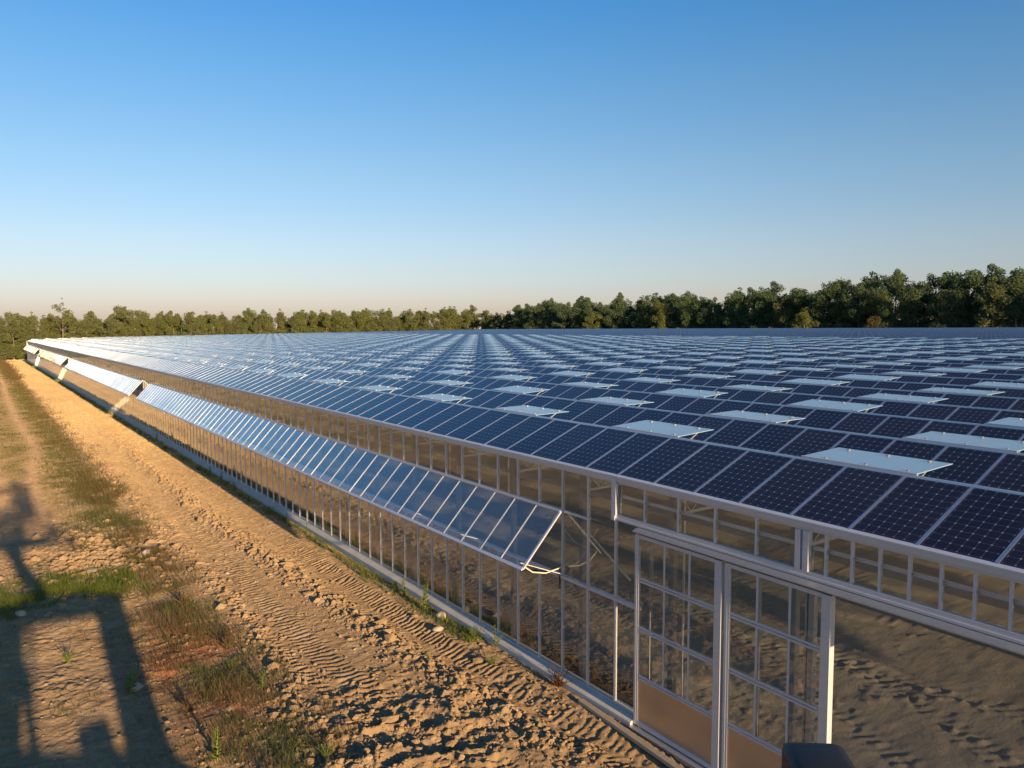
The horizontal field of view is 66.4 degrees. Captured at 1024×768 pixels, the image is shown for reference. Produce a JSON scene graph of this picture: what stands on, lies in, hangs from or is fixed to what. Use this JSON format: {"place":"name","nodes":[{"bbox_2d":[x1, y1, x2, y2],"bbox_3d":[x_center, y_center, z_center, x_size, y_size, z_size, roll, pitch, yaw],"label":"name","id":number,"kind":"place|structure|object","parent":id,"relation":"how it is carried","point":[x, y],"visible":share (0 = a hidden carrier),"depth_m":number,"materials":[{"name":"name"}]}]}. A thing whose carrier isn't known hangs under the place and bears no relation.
{"place":"outdoors","nodes":[
{"label":"outdoors","id":0,"kind":"place"},
{"bbox_2d":[0,327,1023,767],"bbox_3d":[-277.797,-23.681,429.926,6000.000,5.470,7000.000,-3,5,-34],"label":"ground","id":1,"kind":"structure","parent":0,"point":[908,693],"depth_m":21.38,"materials":[{"name":"soil"}]},
{"bbox_2d":[0,323,9,359],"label":"tree","id":2,"kind":"object","parent":1,"relation":"on","point":[3,354],"visible":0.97,"depth_m":245.00,"materials":[{"name":"green plant"}]},
{"bbox_2d":[3,311,26,358],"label":"tree","id":3,"kind":"object","parent":1,"relation":"on","point":[17,316],"visible":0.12,"depth_m":259.58,"materials":[{"name":"green plant"}]},
{"bbox_2d":[1,317,30,359],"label":"tree","id":4,"kind":"object","parent":1,"relation":"on","point":[16,351],"visible":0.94,"depth_m":247.78,"materials":[{"name":"green plant"}]},
{"bbox_2d":[14,316,37,358],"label":"tree","id":5,"kind":"object","parent":1,"relation":"on","point":[27,327],"visible":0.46,"depth_m":252.79,"materials":[{"name":"green plant"}]},
{"bbox_2d":[35,315,53,338],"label":"tree","id":6,"kind":"object","parent":1,"relation":"on","point":[43,326],"visible":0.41,"depth_m":252.17,"materials":[{"name":"green plant"}]},
{"bbox_2d":[46,314,66,338],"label":"tree","id":7,"kind":"object","parent":1,"relation":"on","point":[56,331],"visible":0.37,"depth_m":256.16,"materials":[{"name":"green plant"}]},
{"bbox_2d":[47,297,82,337],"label":"tree","id":8,"kind":"object","parent":1,"relation":"on","point":[59,310],"visible":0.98,"depth_m":251.00,"materials":[{"name":"green plant"}]},
{"bbox_2d":[63,314,80,338],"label":"tree","id":9,"kind":"object","parent":1,"relation":"on","point":[73,324],"visible":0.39,"depth_m":257.28,"materials":[{"name":"green plant"}]},
{"bbox_2d":[0,561,153,621],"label":"green grass","id":10,"kind":"structure","parent":1,"relation":"on","point":[114,583],"depth_m":24.84,"materials":[{"name":"green plant"}]},
{"bbox_2d":[76,316,98,337],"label":"tree","id":11,"kind":"object","parent":1,"relation":"on","point":[86,322],"visible":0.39,"depth_m":262.25,"materials":[{"name":"green plant"}]},
{"bbox_2d":[97,314,123,336],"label":"tree","id":12,"kind":"object","parent":1,"relation":"on","point":[110,323],"visible":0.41,"depth_m":263.45,"materials":[{"name":"green plant"}]},
{"bbox_2d":[108,309,135,336],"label":"tree","id":13,"kind":"object","parent":1,"relation":"on","point":[121,315],"visible":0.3,"depth_m":271.90,"materials":[{"name":"green plant"}]},
{"bbox_2d":[113,306,137,335],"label":"tree","id":14,"kind":"object","parent":1,"relation":"on","point":[130,312],"visible":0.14,"depth_m":279.19,"materials":[{"name":"green plant"}]},
{"bbox_2d":[123,666,142,693],"bbox_3d":[-8.607,6.743,17.791,0.472,0.767,0.284,1,4,12],"label":"weed","id":15,"kind":"object","parent":1,"relation":"on","point":[130,685],"visible":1,"depth_m":17.81,"materials":[{"name":"green plant"}]},
{"bbox_2d":[127,316,143,336],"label":"tree","id":16,"kind":"object","parent":1,"relation":"on","point":[133,322],"visible":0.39,"depth_m":272.66,"materials":[{"name":"green plant"}]},
{"bbox_2d":[0,365,273,766],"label":"field grass","id":17,"kind":"structure","parent":1,"relation":"on","point":[65,524],"depth_m":34.70,"materials":[{"name":"green plant"}]},
{"bbox_2d":[141,316,156,335],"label":"tree","id":18,"kind":"object","parent":1,"relation":"on","point":[148,331],"visible":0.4,"depth_m":271.51,"materials":[{"name":"green plant"}]},
{"bbox_2d":[160,310,185,335],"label":"tree","id":19,"kind":"object","parent":1,"relation":"on","point":[172,321],"visible":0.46,"depth_m":277.30,"materials":[{"name":"green plant"}]},
{"bbox_2d":[3,386,361,767],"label":"green weeds","id":20,"kind":"object","parent":1,"relation":"on","point":[124,521],"visible":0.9,"depth_m":20.89,"materials":[{"name":"green plant"}]},
{"bbox_2d":[0,359,369,767],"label":"dry weeds","id":21,"kind":"object","parent":1,"relation":"on","point":[7,368],"visible":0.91,"depth_m":25.76,"materials":[{"name":"plant"}]},
{"bbox_2d":[172,311,206,335],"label":"tree","id":22,"kind":"object","parent":1,"relation":"on","point":[193,320],"visible":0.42,"depth_m":274.76,"materials":[{"name":"green plant"}]},
{"bbox_2d":[71,586,335,767],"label":"rusty weeds","id":23,"kind":"object","parent":1,"relation":"on","point":[165,659],"visible":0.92,"depth_m":18.39,"materials":[{"name":"brown plant"}]},
{"bbox_2d":[205,314,224,334],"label":"tree","id":24,"kind":"object","parent":1,"relation":"on","point":[213,322],"visible":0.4,"depth_m":283.62,"materials":[{"name":"green plant"}]},
{"bbox_2d":[211,725,222,760],"bbox_3d":[-5.651,6.897,14.981,0.247,0.752,0.258,-3,5,-30],"label":"weed","id":25,"kind":"object","parent":1,"relation":"on","point":[216,741],"visible":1,"depth_m":14.98,"materials":[{"name":"green plant"}]},
{"bbox_2d":[216,314,234,334],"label":"tree","id":26,"kind":"object","parent":1,"relation":"on","point":[224,318],"visible":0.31,"depth_m":286.89,"materials":[{"name":"green plant"}]},
{"bbox_2d":[224,318,246,333],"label":"tree","id":27,"kind":"object","parent":1,"relation":"on","point":[236,325],"visible":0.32,"depth_m":287.89,"materials":[{"name":"green plant"}]},
{"bbox_2d":[238,314,257,333],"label":"tree","id":28,"kind":"object","parent":1,"relation":"on","point":[243,321],"visible":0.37,"depth_m":293.07,"materials":[{"name":"green plant"}]},
{"bbox_2d":[26,362,483,642],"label":"fringe grass","id":29,"kind":"structure","parent":1,"relation":"on","point":[471,636],"depth_m":28.42,"materials":[{"name":"green plant"}]},
{"bbox_2d":[248,314,270,333],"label":"tree","id":30,"kind":"object","parent":1,"relation":"on","point":[260,322],"visible":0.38,"depth_m":292.53,"materials":[{"name":"green plant"}]},
{"bbox_2d":[273,308,286,332],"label":"tree","id":31,"kind":"object","parent":1,"relation":"on","point":[280,318],"visible":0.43,"depth_m":299.02,"materials":[{"name":"green plant"}]},
{"bbox_2d":[287,312,300,332],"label":"tree","id":32,"kind":"object","parent":1,"relation":"on","point":[295,321],"visible":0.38,"depth_m":297.42,"materials":[{"name":"green plant"}]},
{"bbox_2d":[290,310,311,332],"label":"tree","id":33,"kind":"object","parent":1,"relation":"on","point":[302,326],"visible":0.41,"depth_m":303.17,"materials":[{"name":"green plant"}]},
{"bbox_2d":[306,311,322,332],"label":"tree","id":34,"kind":"object","parent":1,"relation":"on","point":[313,318],"visible":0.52,"depth_m":305.50,"materials":[{"name":"green plant"}]},
{"bbox_2d":[0,429,646,767],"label":"clay clods","id":35,"kind":"object","parent":1,"relation":"on","point":[584,748],"visible":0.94,"depth_m":19.63,"materials":[{"name":"soil"}]},
{"bbox_2d":[314,312,339,332],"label":"tree","id":36,"kind":"object","parent":1,"relation":"on","point":[325,323],"visible":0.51,"depth_m":305.33,"materials":[{"name":"green plant"}]},
{"bbox_2d":[329,310,346,331],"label":"tree","id":37,"kind":"object","parent":1,"relation":"on","point":[336,315],"visible":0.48,"depth_m":306.30,"materials":[{"name":"green plant"}]},
{"bbox_2d":[347,311,364,331],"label":"tree","id":38,"kind":"object","parent":1,"relation":"on","point":[356,316],"visible":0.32,"depth_m":313.11,"materials":[{"name":"green plant"}]},
{"bbox_2d":[371,314,394,330],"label":"tree","id":39,"kind":"object","parent":1,"relation":"on","point":[382,319],"visible":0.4,"depth_m":320.63,"materials":[{"name":"green plant"}]},
{"bbox_2d":[399,309,420,330],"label":"tree","id":40,"kind":"object","parent":1,"relation":"on","point":[408,319],"visible":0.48,"depth_m":327.12,"materials":[{"name":"green plant"}]},
{"bbox_2d":[198,447,633,706],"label":"indoor weeds","id":41,"kind":"object","parent":1,"relation":"on","point":[468,598],"visible":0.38,"depth_m":22.02,"materials":[{"name":"green plant"}]},
{"bbox_2d":[426,311,443,329],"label":"tree","id":42,"kind":"object","parent":1,"relation":"on","point":[434,325],"visible":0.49,"depth_m":333.47,"materials":[{"name":"green plant"}]},
{"bbox_2d":[437,309,453,329],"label":"tree","id":43,"kind":"object","parent":1,"relation":"on","point":[445,321],"visible":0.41,"depth_m":334.62,"materials":[{"name":"green plant"}]},
{"bbox_2d":[441,306,460,329],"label":"tree","id":44,"kind":"object","parent":1,"relation":"on","point":[452,322],"visible":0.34,"depth_m":338.86,"materials":[{"name":"green plant"}]},
{"bbox_2d":[486,312,503,328],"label":"tree","id":45,"kind":"object","parent":1,"relation":"on","point":[496,317],"visible":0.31,"depth_m":330.32,"materials":[{"name":"green plant"}]},
{"bbox_2d":[508,304,525,328],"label":"tree","id":46,"kind":"object","parent":1,"relation":"on","point":[518,307],"visible":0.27,"depth_m":316.11,"materials":[{"name":"green plant"}]},
{"bbox_2d":[515,307,531,328],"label":"tree","id":47,"kind":"object","parent":1,"relation":"on","point":[525,314],"visible":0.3,"depth_m":311.97,"materials":[{"name":"green plant"}]},
{"bbox_2d":[24,327,1023,767],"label":"greenhouse","id":48,"kind":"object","parent":1,"relation":"on","point":[906,441],"visible":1,"depth_m":21.09,"materials":[{"name":"metal"}]},
{"bbox_2d":[37,350,67,364],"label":"side window","id":49,"kind":"structure","parent":48,"relation":"in","point":[55,358],"depth_m":139.38,"materials":[{"name":"glass"}]},
{"bbox_2d":[64,359,141,396],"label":"side window","id":50,"kind":"structure","parent":48,"relation":"in","point":[124,384],"depth_m":79.55,"materials":[{"name":"glass"}]},
{"bbox_2d":[136,383,568,575],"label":"side window","id":51,"kind":"structure","parent":48,"relation":"in","point":[173,402],"depth_m":27.78,"materials":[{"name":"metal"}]},
{"bbox_2d":[633,533,725,767],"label":"sliding door","id":52,"kind":"structure","parent":48,"relation":"in","point":[691,730],"depth_m":14.90,"materials":[{"name":"metal"}]},
{"bbox_2d":[721,562,835,767],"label":"sliding door","id":53,"kind":"structure","parent":48,"relation":"in","point":[740,749],"depth_m":13.30,"materials":[{"name":"metal"}]},
{"bbox_2d":[523,304,551,328],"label":"tree","id":54,"kind":"object","parent":1,"relation":"on","point":[539,311],"visible":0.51,"depth_m":304.41,"materials":[{"name":"green plant"}]},
{"bbox_2d":[538,660,572,687],"bbox_3d":[1.083,6.741,18.007,0.850,0.522,0.514,3,6,39],"label":"weed","id":55,"kind":"object","parent":1,"relation":"on","point":[558,681],"visible":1,"depth_m":17.97,"materials":[{"name":"plant"}]},
{"bbox_2d":[544,304,570,328],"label":"tree","id":56,"kind":"object","parent":1,"relation":"on","point":[560,310],"visible":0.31,"depth_m":298.24,"materials":[{"name":"green plant"}]},
{"bbox_2d":[551,302,583,328],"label":"tree","id":57,"kind":"object","parent":1,"relation":"on","point":[569,309],"visible":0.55,"depth_m":287.82,"materials":[{"name":"green plant"}]},
{"bbox_2d":[582,312,602,328],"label":"tree","id":58,"kind":"object","parent":1,"relation":"on","point":[590,323],"visible":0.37,"depth_m":268.96,"materials":[{"name":"green plant"}]},
{"bbox_2d":[593,305,618,328],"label":"tree","id":59,"kind":"object","parent":1,"relation":"on","point":[608,312],"visible":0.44,"depth_m":271.09,"materials":[{"name":"green plant"}]},
{"bbox_2d":[611,306,634,328],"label":"tree","id":60,"kind":"object","parent":1,"relation":"on","point":[621,314],"visible":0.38,"depth_m":268.82,"materials":[{"name":"green plant"}]},
{"bbox_2d":[578,699,682,767],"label":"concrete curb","id":61,"kind":"object","parent":1,"relation":"on","point":[638,741],"visible":1,"depth_m":15.69,"materials":[{"name":"grey concrete"}]},
{"bbox_2d":[632,311,647,328],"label":"tree","id":62,"kind":"object","parent":1,"relation":"on","point":[639,316],"visible":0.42,"depth_m":259.66,"materials":[{"name":"green plant"}]},
{"bbox_2d":[640,296,652,328],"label":"tree","id":63,"kind":"object","parent":1,"relation":"on","point":[645,308],"visible":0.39,"depth_m":270.47,"materials":[{"name":"green plant"}]},
{"bbox_2d":[647,298,659,325],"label":"tree","id":64,"kind":"object","parent":1,"relation":"on","point":[654,311],"visible":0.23,"depth_m":257.12,"materials":[{"name":"green plant"}]},
{"bbox_2d":[649,303,672,328],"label":"tree","id":65,"kind":"object","parent":1,"relation":"on","point":[662,309],"visible":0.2,"depth_m":251.00,"materials":[{"name":"green plant"}]},
{"bbox_2d":[667,298,702,328],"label":"tree","id":66,"kind":"object","parent":1,"relation":"on","point":[689,305],"visible":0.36,"depth_m":245.89,"materials":[{"name":"green plant"}]},
{"bbox_2d":[675,308,701,328],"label":"tree","id":67,"kind":"object","parent":1,"relation":"on","point":[692,314],"visible":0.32,"depth_m":240.98,"materials":[{"name":"green plant"}]},
{"bbox_2d":[692,296,718,327],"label":"tree","id":68,"kind":"object","parent":1,"relation":"on","point":[701,303],"visible":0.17,"depth_m":254.94,"materials":[{"name":"green plant"}]},
{"bbox_2d":[694,307,717,327],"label":"tree","id":69,"kind":"object","parent":1,"relation":"on","point":[707,315],"visible":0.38,"depth_m":236.47,"materials":[{"name":"green plant"}]},
{"bbox_2d":[709,304,727,327],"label":"tree","id":70,"kind":"object","parent":1,"relation":"on","point":[719,312],"visible":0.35,"depth_m":233.99,"materials":[{"name":"green plant"}]},
{"bbox_2d":[720,290,753,327],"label":"tree","id":71,"kind":"object","parent":1,"relation":"on","point":[732,301],"visible":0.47,"depth_m":229.13,"materials":[{"name":"green plant"}]},
{"bbox_2d":[729,305,755,327],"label":"tree","id":72,"kind":"object","parent":1,"relation":"on","point":[743,311],"visible":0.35,"depth_m":225.34,"materials":[{"name":"green plant"}]},
{"bbox_2d":[731,287,756,322],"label":"tree","id":73,"kind":"object","parent":1,"relation":"on","point":[750,291],"visible":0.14,"depth_m":241.06,"materials":[{"name":"green plant"}]},
{"bbox_2d":[739,291,776,327],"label":"tree","id":74,"kind":"object","parent":1,"relation":"on","point":[758,301],"visible":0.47,"depth_m":221.33,"materials":[{"name":"green plant"}]},
{"bbox_2d":[752,281,785,323],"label":"tree","id":75,"kind":"object","parent":1,"relation":"on","point":[776,286],"visible":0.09,"depth_m":250.30,"materials":[{"name":"green plant"}]},
{"bbox_2d":[760,301,787,327],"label":"tree","id":76,"kind":"object","parent":1,"relation":"on","point":[767,311],"visible":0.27,"depth_m":218.54,"materials":[{"name":"green plant"}]},
{"bbox_2d":[768,293,798,327],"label":"tree","id":77,"kind":"object","parent":1,"relation":"on","point":[782,300],"visible":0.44,"depth_m":212.67,"materials":[{"name":"green plant"}]},
{"bbox_2d":[778,286,811,327],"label":"tree","id":78,"kind":"object","parent":1,"relation":"on","point":[797,296],"visible":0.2,"depth_m":210.56,"materials":[{"name":"green plant"}]},
{"bbox_2d":[791,307,819,327],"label":"tree","id":79,"kind":"object","parent":1,"relation":"on","point":[804,316],"visible":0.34,"depth_m":199.19,"materials":[{"name":"green plant"}]},
{"bbox_2d":[793,293,817,327],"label":"tree","id":80,"kind":"object","parent":1,"relation":"on","point":[810,298],"visible":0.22,"depth_m":206.78,"materials":[{"name":"green plant"}]},
{"bbox_2d":[807,290,829,327],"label":"tree","id":81,"kind":"object","parent":1,"relation":"on","point":[821,305],"visible":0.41,"depth_m":202.44,"materials":[{"name":"green plant"}]},
{"bbox_2d":[814,282,832,323],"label":"tree","id":82,"kind":"object","parent":1,"relation":"on","point":[826,296],"visible":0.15,"depth_m":216.89,"materials":[{"name":"green plant"}]},
{"bbox_2d":[811,281,854,326],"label":"tree","id":83,"kind":"object","parent":1,"relation":"on","point":[835,292],"visible":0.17,"depth_m":210.38,"materials":[{"name":"green plant"}]},
{"bbox_2d":[825,291,854,327],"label":"tree","id":84,"kind":"object","parent":1,"relation":"on","point":[840,305],"visible":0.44,"depth_m":199.84,"materials":[{"name":"green plant"}]},
{"bbox_2d":[833,277,858,321],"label":"tree","id":85,"kind":"object","parent":1,"relation":"on","point":[844,285],"visible":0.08,"depth_m":224.89,"materials":[{"name":"green plant"}]},
{"bbox_2d":[834,282,881,327],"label":"tree","id":86,"kind":"object","parent":1,"relation":"on","point":[860,290],"visible":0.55,"depth_m":195.06,"materials":[{"name":"green plant"}]},
{"bbox_2d":[863,316,880,327],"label":"tree","id":87,"kind":"object","parent":1,"relation":"on","point":[870,322],"visible":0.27,"depth_m":185.45,"materials":[{"name":"green plant"}]},
{"bbox_2d":[860,271,894,318],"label":"tree","id":88,"kind":"object","parent":1,"relation":"on","point":[873,279],"visible":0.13,"depth_m":222.20,"materials":[{"name":"green plant"}]},
{"bbox_2d":[859,294,898,327],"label":"tree","id":89,"kind":"object","parent":1,"relation":"on","point":[875,302],"visible":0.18,"depth_m":192.41,"materials":[{"name":"green plant"}]},
{"bbox_2d":[870,299,898,327],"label":"tree","id":90,"kind":"object","parent":1,"relation":"on","point":[885,310],"visible":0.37,"depth_m":186.72,"materials":[{"name":"green plant"}]},
{"bbox_2d":[875,268,913,324],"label":"tree","id":91,"kind":"object","parent":1,"relation":"on","point":[884,286],"visible":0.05,"depth_m":217.06,"materials":[{"name":"green plant"}]},
{"bbox_2d":[869,271,925,327],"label":"tree","id":92,"kind":"object","parent":1,"relation":"on","point":[897,278],"visible":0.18,"depth_m":197.32,"materials":[{"name":"green plant"}]},
{"bbox_2d":[884,282,924,327],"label":"tree","id":93,"kind":"object","parent":1,"relation":"on","point":[907,315],"visible":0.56,"depth_m":183.91,"materials":[{"name":"green plant"}]},
{"bbox_2d":[899,289,936,327],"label":"tree","id":94,"kind":"object","parent":1,"relation":"on","point":[922,299],"visible":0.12,"depth_m":196.08,"materials":[{"name":"green plant"}]},
{"bbox_2d":[912,273,941,318],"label":"tree","id":95,"kind":"object","parent":1,"relation":"on","point":[931,281],"visible":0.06,"depth_m":209.75,"materials":[{"name":"green plant"}]},
{"bbox_2d":[918,290,958,327],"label":"tree","id":96,"kind":"object","parent":1,"relation":"on","point":[938,302],"visible":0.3,"depth_m":182.40,"materials":[{"name":"green plant"}]},
{"bbox_2d":[915,271,967,325],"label":"tree","id":97,"kind":"object","parent":1,"relation":"on","point":[947,282],"visible":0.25,"depth_m":188.12,"materials":[{"name":"green plant"}]},
{"bbox_2d":[929,288,966,327],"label":"tree","id":98,"kind":"object","parent":1,"relation":"on","point":[949,315],"visible":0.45,"depth_m":175.43,"materials":[{"name":"green plant"}]},
{"bbox_2d":[951,269,990,327],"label":"tree","id":99,"kind":"object","parent":1,"relation":"on","point":[970,281],"visible":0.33,"depth_m":184.72,"materials":[{"name":"green plant"}]},
{"bbox_2d":[959,293,990,327],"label":"tree","id":100,"kind":"object","parent":1,"relation":"on","point":[978,303],"visible":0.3,"depth_m":173.73,"materials":[{"name":"green plant"}]},
{"bbox_2d":[967,263,1005,317],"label":"tree","id":101,"kind":"object","parent":1,"relation":"on","point":[994,268],"visible":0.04,"depth_m":196.91,"materials":[{"name":"green plant"}]},
{"bbox_2d":[973,276,1013,327],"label":"tree","id":102,"kind":"object","parent":1,"relation":"on","point":[994,293],"visible":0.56,"depth_m":167.06,"materials":[{"name":"green plant"}]},
{"bbox_2d":[982,268,1023,325],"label":"tree","id":103,"kind":"object","parent":1,"relation":"on","point":[999,281],"visible":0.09,"depth_m":179.79,"materials":[{"name":"green plant"}]},
{"bbox_2d":[986,273,1023,325],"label":"tree","id":104,"kind":"object","parent":1,"relation":"on","point":[1015,282],"visible":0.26,"depth_m":172.59,"materials":[{"name":"green plant"}]},
{"bbox_2d":[997,291,1023,326],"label":"tree","id":105,"kind":"object","parent":1,"relation":"on","point":[1017,309],"visible":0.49,"depth_m":165.85,"materials":[{"name":"green plant"}]},
{"bbox_2d":[0,0,1023,326],"label":"sky","id":106,"kind":"structure","parent":0,"point":[231,157],"materials":[{"name":"blue"}]},
{"bbox_2d":[781,742,855,767],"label":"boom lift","id":107,"kind":"object","parent":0,"point":[809,755],"visible":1,"depth_m":1.86,"materials":[{"name":"paint"}]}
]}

